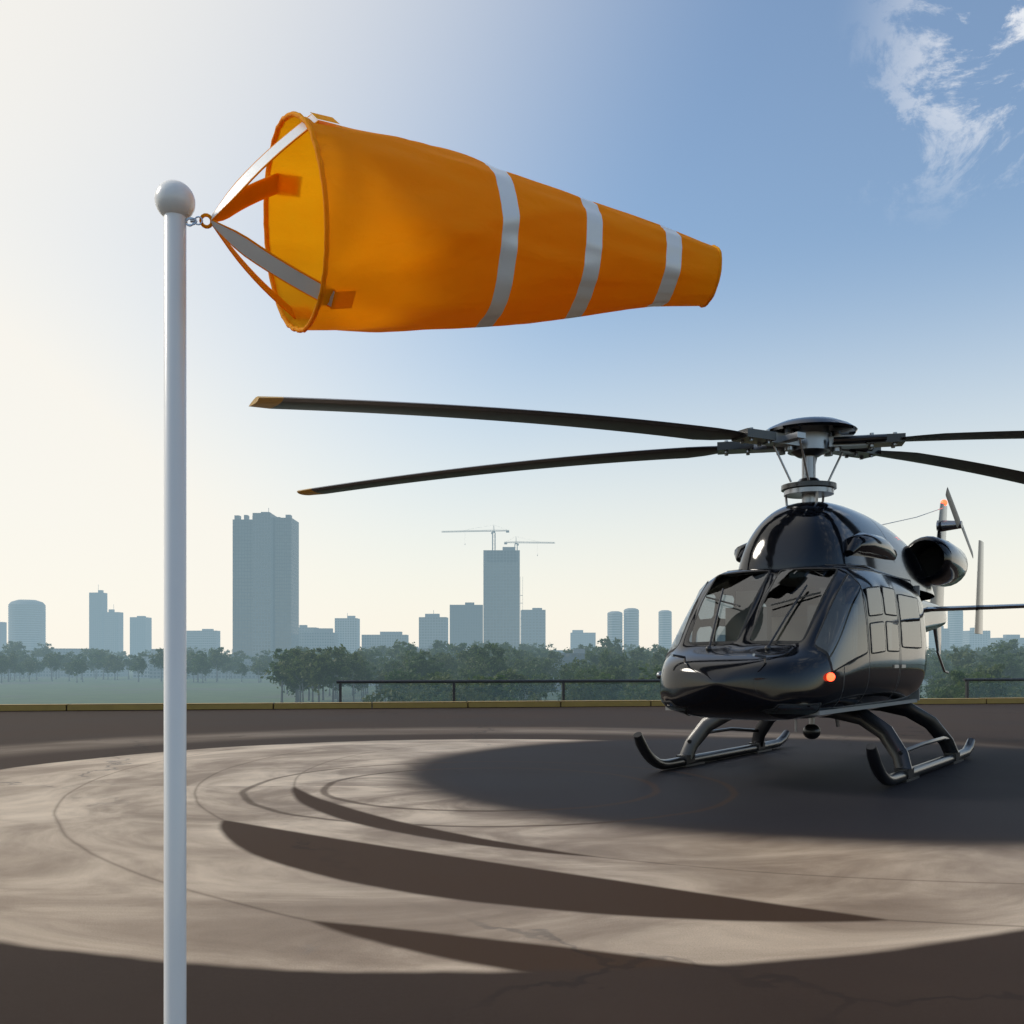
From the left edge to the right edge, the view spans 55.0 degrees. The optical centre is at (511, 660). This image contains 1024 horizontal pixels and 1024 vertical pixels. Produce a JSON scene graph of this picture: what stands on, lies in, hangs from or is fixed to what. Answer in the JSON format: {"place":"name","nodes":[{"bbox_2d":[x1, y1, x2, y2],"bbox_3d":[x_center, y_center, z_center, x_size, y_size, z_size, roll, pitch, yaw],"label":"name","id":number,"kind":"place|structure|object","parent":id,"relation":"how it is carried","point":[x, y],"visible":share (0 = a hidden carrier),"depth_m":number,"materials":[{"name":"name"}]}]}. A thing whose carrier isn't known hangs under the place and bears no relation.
{"place":"outdoors","nodes":[
{"label":"outdoors","id":0,"kind":"place"},
{"bbox_2d":[0,670,929,703],"bbox_3d":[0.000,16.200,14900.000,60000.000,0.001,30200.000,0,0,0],"label":"ground","id":1,"kind":"structure","parent":0,"point":[87,690],"depth_m":513.39,"materials":[{"name":"green plant"}]},
{"bbox_2d":[0,654,15,682],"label":"tree","id":2,"kind":"object","parent":1,"relation":"on","point":[3,663],"visible":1,"depth_m":704.44,"materials":[{"name":"green plant"}]},
{"bbox_2d":[2,652,22,681],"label":"tree","id":3,"kind":"object","parent":1,"relation":"on","point":[11,658],"visible":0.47,"depth_m":745.26,"materials":[{"name":"green plant"}]},
{"bbox_2d":[2,640,25,656],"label":"tree","id":4,"kind":"object","parent":1,"relation":"on","point":[15,646],"visible":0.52,"depth_m":1036.72,"materials":[{"name":"green plant"}]},
{"bbox_2d":[17,650,34,677],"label":"tree","id":5,"kind":"object","parent":1,"relation":"on","point":[21,658],"visible":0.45,"depth_m":891.82,"materials":[{"name":"green plant"}]},
{"bbox_2d":[23,660,37,681],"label":"tree","id":6,"kind":"object","parent":1,"relation":"on","point":[28,665],"visible":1,"depth_m":753.88,"materials":[{"name":"green plant"}]},
{"bbox_2d":[27,657,45,679],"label":"tree","id":7,"kind":"object","parent":1,"relation":"on","point":[39,669],"visible":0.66,"depth_m":811.41,"materials":[{"name":"green plant"}]},
{"bbox_2d":[37,642,54,657],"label":"tree","id":8,"kind":"object","parent":1,"relation":"on","point":[47,649],"visible":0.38,"depth_m":1107.86,"materials":[{"name":"green plant"}]},
{"bbox_2d":[43,653,61,680],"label":"tree","id":9,"kind":"object","parent":1,"relation":"on","point":[50,662],"visible":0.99,"depth_m":768.97,"materials":[{"name":"green plant"}]},
{"bbox_2d":[67,658,86,682],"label":"tree","id":10,"kind":"object","parent":1,"relation":"on","point":[76,664],"visible":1,"depth_m":713.05,"materials":[{"name":"green plant"}]},
{"bbox_2d":[86,652,104,678],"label":"tree","id":11,"kind":"object","parent":1,"relation":"on","point":[92,656],"visible":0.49,"depth_m":863.68,"materials":[{"name":"green plant"}]},
{"bbox_2d":[91,656,108,679],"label":"tree","id":12,"kind":"object","parent":1,"relation":"on","point":[99,663],"visible":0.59,"depth_m":832.31,"materials":[{"name":"green plant"}]},
{"bbox_2d":[103,654,123,679],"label":"tree","id":13,"kind":"object","parent":1,"relation":"on","point":[110,661],"visible":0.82,"depth_m":818.13,"materials":[{"name":"green plant"}]},
{"bbox_2d":[108,660,124,679],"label":"tree","id":14,"kind":"object","parent":1,"relation":"on","point":[117,668],"visible":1,"depth_m":810.99,"materials":[{"name":"green plant"}]},
{"bbox_2d":[120,653,137,678],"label":"tree","id":15,"kind":"object","parent":1,"relation":"on","point":[128,663],"visible":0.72,"depth_m":869.58,"materials":[{"name":"green plant"}]},
{"bbox_2d":[127,655,147,681],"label":"tree","id":16,"kind":"object","parent":1,"relation":"on","point":[141,665],"visible":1,"depth_m":737.35,"materials":[{"name":"green plant"}]},
{"bbox_2d":[148,649,163,681],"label":"tree","id":17,"kind":"object","parent":1,"relation":"on","point":[155,660],"visible":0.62,"depth_m":751.13,"materials":[{"name":"green plant"}]},
{"bbox_2d":[189,650,206,681],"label":"tree","id":18,"kind":"object","parent":1,"relation":"on","point":[194,662],"visible":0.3,"depth_m":725.98,"materials":[{"name":"green plant"}]},
{"bbox_2d":[193,655,211,682],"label":"tree","id":19,"kind":"object","parent":1,"relation":"on","point":[200,666],"visible":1,"depth_m":704.89,"materials":[{"name":"green plant"}]},
{"bbox_2d":[209,651,225,681],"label":"tree","id":20,"kind":"object","parent":1,"relation":"on","point":[217,664],"visible":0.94,"depth_m":742.66,"materials":[{"name":"green plant"}]},
{"bbox_2d":[207,647,231,680],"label":"tree","id":21,"kind":"object","parent":1,"relation":"on","point":[227,657],"visible":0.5,"depth_m":784.71,"materials":[{"name":"green plant"}]},
{"bbox_2d":[233,662,248,681],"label":"tree","id":22,"kind":"object","parent":1,"relation":"on","point":[243,669],"visible":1,"depth_m":738.11,"materials":[{"name":"green plant"}]},
{"bbox_2d":[250,662,267,682],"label":"tree","id":23,"kind":"object","parent":1,"relation":"on","point":[259,668],"visible":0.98,"depth_m":721.49,"materials":[{"name":"green plant"}]},
{"bbox_2d":[256,650,272,678],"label":"tree","id":24,"kind":"object","parent":1,"relation":"on","point":[266,658],"visible":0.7,"depth_m":872.53,"materials":[{"name":"green plant"}]},
{"bbox_2d":[233,508,298,675],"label":"tall tower","id":25,"kind":"structure","parent":1,"relation":"on","point":[266,581],"depth_m":1036.15,"materials":[{"name":"concrete"}]},
{"bbox_2d":[260,647,298,702],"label":"tree","id":26,"kind":"object","parent":1,"relation":"on","point":[279,678],"visible":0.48,"depth_m":357.66,"materials":[{"name":"green plant"}]},
{"bbox_2d":[278,648,311,701],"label":"tree","id":27,"kind":"object","parent":1,"relation":"on","point":[295,651],"visible":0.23,"depth_m":345.43,"materials":[{"name":"green plant"}]},
{"bbox_2d":[285,656,309,701],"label":"tree","id":28,"kind":"object","parent":1,"relation":"on","point":[295,675],"visible":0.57,"depth_m":338.28,"materials":[{"name":"green plant"}]},
{"bbox_2d":[285,677,310,702],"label":"tree","id":29,"kind":"object","parent":1,"relation":"on","point":[292,688],"visible":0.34,"depth_m":355.62,"materials":[{"name":"green plant"}]},
{"bbox_2d":[297,647,333,701],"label":"tree","id":30,"kind":"object","parent":1,"relation":"on","point":[315,676],"visible":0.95,"depth_m":330.25,"materials":[{"name":"green plant"}]},
{"bbox_2d":[311,644,356,701],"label":"tree","id":31,"kind":"object","parent":1,"relation":"on","point":[339,667],"visible":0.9,"depth_m":333.40,"materials":[{"name":"green plant"}]},
{"bbox_2d":[325,675,352,701],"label":"tree","id":32,"kind":"object","parent":1,"relation":"on","point":[336,685],"visible":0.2,"depth_m":383.14,"materials":[{"name":"green plant"}]},
{"bbox_2d":[343,652,366,701],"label":"tree","id":33,"kind":"object","parent":1,"relation":"on","point":[358,669],"visible":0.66,"depth_m":353.65,"materials":[{"name":"green plant"}]},
{"bbox_2d":[351,660,376,700],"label":"tree","id":34,"kind":"object","parent":1,"relation":"on","point":[369,674],"visible":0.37,"depth_m":366.84,"materials":[{"name":"green plant"}]},
{"bbox_2d":[369,650,389,686],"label":"tree","id":35,"kind":"object","parent":1,"relation":"on","point":[372,652],"visible":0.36,"depth_m":571.04,"materials":[{"name":"green plant"}]},
{"bbox_2d":[372,670,390,701],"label":"tree","id":36,"kind":"object","parent":1,"relation":"on","point":[381,676],"visible":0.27,"depth_m":365.38,"materials":[{"name":"green plant"}]},
{"bbox_2d":[361,689,402,701],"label":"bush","id":37,"kind":"object","parent":1,"relation":"on","point":[377,697],"visible":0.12,"depth_m":156.99,"materials":[{"name":"green plant"}]},
{"bbox_2d":[374,691,415,701],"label":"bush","id":38,"kind":"object","parent":1,"relation":"on","point":[404,699],"visible":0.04,"depth_m":157.25,"materials":[{"name":"green plant"}]},
{"bbox_2d":[386,639,415,659],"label":"tree","id":39,"kind":"object","parent":1,"relation":"on","point":[395,650],"visible":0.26,"depth_m":613.34,"materials":[{"name":"green plant"}]},
{"bbox_2d":[382,668,420,693],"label":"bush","id":40,"kind":"object","parent":1,"relation":"on","point":[406,675],"visible":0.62,"depth_m":272.61,"materials":[{"name":"green plant"}]},
{"bbox_2d":[398,649,437,677],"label":"tree","id":41,"kind":"object","parent":1,"relation":"on","point":[422,667],"visible":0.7,"depth_m":340.90,"materials":[{"name":"green plant"}]},
{"bbox_2d":[404,679,431,698],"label":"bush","id":42,"kind":"object","parent":1,"relation":"on","point":[419,686],"visible":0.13,"depth_m":223.48,"materials":[{"name":"green plant"}]},
{"bbox_2d":[406,691,432,701],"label":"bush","id":43,"kind":"object","parent":1,"relation":"on","point":[413,696],"visible":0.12,"depth_m":179.78,"materials":[{"name":"green plant"}]},
{"bbox_2d":[418,671,443,690],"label":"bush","id":44,"kind":"object","parent":1,"relation":"on","point":[433,674],"visible":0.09,"depth_m":240.37,"materials":[{"name":"green plant"}]},
{"bbox_2d":[416,674,455,697],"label":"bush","id":45,"kind":"object","parent":1,"relation":"on","point":[437,678],"visible":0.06,"depth_m":218.56,"materials":[{"name":"green plant"}]},
{"bbox_2d":[425,640,452,657],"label":"tree","id":46,"kind":"object","parent":1,"relation":"on","point":[438,645],"visible":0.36,"depth_m":724.87,"materials":[{"name":"green plant"}]},
{"bbox_2d":[423,683,455,701],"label":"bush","id":47,"kind":"object","parent":1,"relation":"on","point":[437,688],"visible":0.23,"depth_m":191.33,"materials":[{"name":"green plant"}]},
{"bbox_2d":[433,691,451,701],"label":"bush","id":48,"kind":"object","parent":1,"relation":"on","point":[442,696],"visible":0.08,"depth_m":181.25,"materials":[{"name":"green plant"}]},
{"bbox_2d":[448,642,466,659],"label":"tree","id":49,"kind":"object","parent":1,"relation":"on","point":[459,649],"visible":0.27,"depth_m":623.63,"materials":[{"name":"green plant"}]},
{"bbox_2d":[0,646,927,691],"bbox_3d":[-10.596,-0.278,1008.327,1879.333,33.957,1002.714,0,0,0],"label":"trees","id":50,"kind":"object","parent":1,"relation":"on","point":[150,671],"depth_m":911.23,"materials":[{"name":"plant"}]},
{"bbox_2d":[454,644,492,675],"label":"tree","id":51,"kind":"object","parent":1,"relation":"on","point":[472,649],"visible":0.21,"depth_m":383.97,"materials":[{"name":"green plant"}]},
{"bbox_2d":[449,676,502,701],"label":"tree","id":52,"kind":"object","parent":1,"relation":"on","point":[467,693],"visible":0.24,"depth_m":157.95,"materials":[{"name":"green plant"}]},
{"bbox_2d":[470,642,509,677],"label":"tree","id":53,"kind":"object","parent":1,"relation":"on","point":[492,666],"visible":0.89,"depth_m":330.19,"materials":[{"name":"green plant"}]},
{"bbox_2d":[470,674,520,700],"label":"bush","id":54,"kind":"object","parent":1,"relation":"on","point":[493,689],"visible":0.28,"depth_m":169.69,"materials":[{"name":"green plant"}]},
{"bbox_2d":[444,525,548,649],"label":"high-rise building","id":55,"kind":"structure","parent":1,"relation":"on","point":[501,597],"depth_m":1132.30,"materials":[{"name":"concrete"}]},
{"bbox_2d":[0,698,1023,1023],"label":"helipad","id":56,"kind":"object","parent":1,"relation":"on","point":[472,862],"depth_m":5.67,"materials":[{"name":"grey concrete"}]},
{"bbox_2d":[154,180,194,1023],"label":"pole","id":57,"kind":"object","parent":56,"relation":"on","point":[175,202],"visible":0.99,"depth_m":2.48,"materials":[{"name":"silver metal"}]},
{"bbox_2d":[186,111,721,332],"bbox_3d":[-0.109,-1.152,2.784,1.561,0.535,0.538,0,0,-21],"label":"windsock","id":58,"kind":"object","parent":57,"relation":"attached to","point":[365,231],"visible":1,"depth_m":2.66,"materials":[{"name":"fabric"}]},
{"bbox_2d":[249,396,1023,785],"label":"helicopter","id":59,"kind":"object","parent":56,"relation":"on","point":[811,608],"visible":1,"depth_m":10.49,"materials":[{"name":"paint"}]},
{"bbox_2d":[336,678,1023,701],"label":"railing","id":60,"kind":"object","parent":56,"relation":"on","point":[563,682],"visible":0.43,"depth_m":26.47,"materials":[{"name":"grey metal"}]},
{"bbox_2d":[0,590,1023,658],"bbox_3d":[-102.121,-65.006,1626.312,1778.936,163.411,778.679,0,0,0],"label":"city skyline","id":61,"kind":"structure","parent":1,"relation":"on","point":[27,623],"depth_m":1493.41,"materials":[{"name":"concrete"}]},
{"bbox_2d":[499,646,524,669],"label":"tree","id":62,"kind":"object","parent":1,"relation":"on","point":[511,662],"visible":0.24,"depth_m":432.40,"materials":[{"name":"green plant"}]},
{"bbox_2d":[497,667,528,698],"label":"tree","id":63,"kind":"object","parent":1,"relation":"on","point":[509,673],"visible":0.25,"depth_m":244.03,"materials":[{"name":"green plant"}]},
{"bbox_2d":[515,677,542,700],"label":"tree","id":64,"kind":"object","parent":1,"relation":"on","point":[525,687],"visible":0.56,"depth_m":249.99,"materials":[{"name":"green plant"}]},
{"bbox_2d":[513,657,544,698],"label":"tree","id":65,"kind":"object","parent":1,"relation":"on","point":[519,662],"visible":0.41,"depth_m":378.93,"materials":[{"name":"green plant"}]},
{"bbox_2d":[516,664,547,683],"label":"tree","id":66,"kind":"object","parent":1,"relation":"on","point":[525,672],"visible":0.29,"depth_m":367.90,"materials":[{"name":"green plant"}]},
{"bbox_2d":[525,691,547,700],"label":"tree","id":67,"kind":"object","parent":1,"relation":"on","point":[543,694],"visible":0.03,"depth_m":160.60,"materials":[{"name":"green plant"}]},
{"bbox_2d":[529,674,551,698],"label":"tree","id":68,"kind":"object","parent":1,"relation":"on","point":[545,687],"visible":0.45,"depth_m":275.07,"materials":[{"name":"green plant"}]},
{"bbox_2d":[527,656,559,699],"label":"tree","id":69,"kind":"object","parent":1,"relation":"on","point":[546,668],"visible":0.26,"depth_m":402.99,"materials":[{"name":"green plant"}]},
{"bbox_2d":[528,671,559,699],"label":"tree","id":70,"kind":"object","parent":1,"relation":"on","point":[553,688],"visible":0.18,"depth_m":303.29,"materials":[{"name":"green plant"}]},
{"bbox_2d":[544,651,564,665],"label":"tree","id":71,"kind":"object","parent":1,"relation":"on","point":[553,656],"visible":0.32,"depth_m":518.15,"materials":[{"name":"green plant"}]},
{"bbox_2d":[556,662,577,689],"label":"tree","id":72,"kind":"object","parent":1,"relation":"on","point":[564,675],"visible":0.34,"depth_m":298.10,"materials":[{"name":"green plant"}]},
{"bbox_2d":[561,677,598,700],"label":"tree","id":73,"kind":"object","parent":1,"relation":"on","point":[578,694],"visible":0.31,"depth_m":175.29,"materials":[{"name":"green plant"}]},
{"bbox_2d":[565,657,595,674],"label":"tree","id":74,"kind":"object","parent":1,"relation":"on","point":[583,662],"visible":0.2,"depth_m":329.06,"materials":[{"name":"green plant"}]},
{"bbox_2d":[575,666,601,693],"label":"tree","id":75,"kind":"object","parent":1,"relation":"on","point":[590,671],"visible":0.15,"depth_m":247.07,"materials":[{"name":"green plant"}]},
{"bbox_2d":[584,650,615,668],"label":"tree","id":76,"kind":"object","parent":1,"relation":"on","point":[591,656],"visible":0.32,"depth_m":478.85,"materials":[{"name":"green plant"}]},
{"bbox_2d":[583,672,624,699],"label":"tree","id":77,"kind":"object","parent":1,"relation":"on","point":[604,691],"visible":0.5,"depth_m":195.64,"materials":[{"name":"green plant"}]},
{"bbox_2d":[588,636,619,652],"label":"tree","id":78,"kind":"object","parent":1,"relation":"on","point":[607,643],"visible":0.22,"depth_m":629.95,"materials":[{"name":"green plant"}]},
{"bbox_2d":[599,636,625,655],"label":"tree","id":79,"kind":"object","parent":1,"relation":"on","point":[618,646],"visible":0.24,"depth_m":632.24,"materials":[{"name":"green plant"}]},
{"bbox_2d":[597,649,628,671],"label":"tree","id":80,"kind":"object","parent":1,"relation":"on","point":[605,660],"visible":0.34,"depth_m":368.50,"materials":[{"name":"green plant"}]},
{"bbox_2d":[602,664,630,693],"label":"tree","id":81,"kind":"object","parent":1,"relation":"on","point":[620,673],"visible":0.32,"depth_m":273.75,"materials":[{"name":"green plant"}]},
{"bbox_2d":[616,683,654,699],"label":"tree","id":82,"kind":"object","parent":1,"relation":"on","point":[641,692],"visible":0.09,"depth_m":155.75,"materials":[{"name":"green plant"}]},
{"bbox_2d":[624,660,646,682],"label":"tree","id":83,"kind":"object","parent":1,"relation":"on","point":[634,665],"visible":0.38,"depth_m":366.74,"materials":[{"name":"green plant"}]},
{"bbox_2d":[619,676,659,699],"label":"tree","id":84,"kind":"object","parent":1,"relation":"on","point":[649,695],"visible":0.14,"depth_m":179.26,"materials":[{"name":"green plant"}]},
{"bbox_2d":[628,647,651,666],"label":"tree","id":85,"kind":"object","parent":1,"relation":"on","point":[635,656],"visible":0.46,"depth_m":486.35,"materials":[{"name":"green plant"}]},
{"bbox_2d":[621,663,661,692],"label":"tree","id":86,"kind":"object","parent":1,"relation":"on","point":[657,669],"visible":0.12,"depth_m":193.08,"materials":[{"name":"green plant"}]},
{"bbox_2d":[647,647,668,668],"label":"tree","id":87,"kind":"object","parent":1,"relation":"on","point":[658,658],"visible":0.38,"depth_m":388.43,"materials":[{"name":"green plant"}]},
{"bbox_2d":[924,654,937,681],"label":"tree","id":88,"kind":"object","parent":1,"relation":"on","point":[928,667],"visible":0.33,"depth_m":467.40,"materials":[{"name":"green plant"}]},
{"bbox_2d":[926,680,950,697],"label":"tree","id":89,"kind":"object","parent":1,"relation":"on","point":[933,687],"visible":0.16,"depth_m":255.70,"materials":[{"name":"green plant"}]},
{"bbox_2d":[929,655,955,678],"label":"tree","id":90,"kind":"object","parent":1,"relation":"on","point":[937,667],"visible":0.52,"depth_m":419.18,"materials":[{"name":"green plant"}]},
{"bbox_2d":[936,670,973,697],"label":"tree","id":91,"kind":"object","parent":1,"relation":"on","point":[948,683],"visible":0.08,"depth_m":245.59,"materials":[{"name":"green plant"}]},
{"bbox_2d":[933,669,983,697],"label":"tree","id":92,"kind":"object","parent":1,"relation":"on","point":[959,675],"visible":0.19,"depth_m":174.37,"materials":[{"name":"green plant"}]},
{"bbox_2d":[945,647,978,670],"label":"tree","id":93,"kind":"object","parent":1,"relation":"on","point":[956,658],"visible":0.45,"depth_m":379.63,"materials":[{"name":"green plant"}]},
{"bbox_2d":[959,661,993,672],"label":"tree","id":94,"kind":"object","parent":1,"relation":"on","point":[969,665],"visible":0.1,"depth_m":341.83,"materials":[{"name":"green plant"}]},
{"bbox_2d":[951,672,1011,697],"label":"tree","id":95,"kind":"object","parent":1,"relation":"on","point":[979,688],"visible":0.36,"depth_m":158.96,"materials":[{"name":"green plant"}]},
{"bbox_2d":[975,664,1020,696],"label":"tree","id":96,"kind":"object","parent":1,"relation":"on","point":[995,670],"visible":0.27,"depth_m":230.17,"materials":[{"name":"green plant"}]},
{"bbox_2d":[986,640,1014,656],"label":"tree","id":97,"kind":"object","parent":1,"relation":"on","point":[995,645],"visible":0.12,"depth_m":567.99,"materials":[{"name":"green plant"}]},
{"bbox_2d":[981,643,1023,669],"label":"tree","id":98,"kind":"object","parent":1,"relation":"on","point":[997,659],"visible":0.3,"depth_m":382.92,"materials":[{"name":"green plant"}]},
{"bbox_2d":[991,651,1023,676],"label":"tree","id":99,"kind":"object","parent":1,"relation":"on","point":[1012,668],"visible":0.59,"depth_m":367.79,"materials":[{"name":"green plant"}]},
{"bbox_2d":[994,639,1023,658],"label":"tree","id":100,"kind":"object","parent":1,"relation":"on","point":[1015,643],"visible":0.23,"depth_m":573.54,"materials":[{"name":"green plant"}]},
{"bbox_2d":[995,684,1023,697],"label":"tree","id":101,"kind":"object","parent":1,"relation":"on","point":[1016,694],"visible":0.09,"depth_m":185.06,"materials":[{"name":"green plant"}]},
{"bbox_2d":[0,0,1023,655],"label":"sky","id":102,"kind":"structure","parent":0,"point":[854,169],"materials":[{"name":"blue"}]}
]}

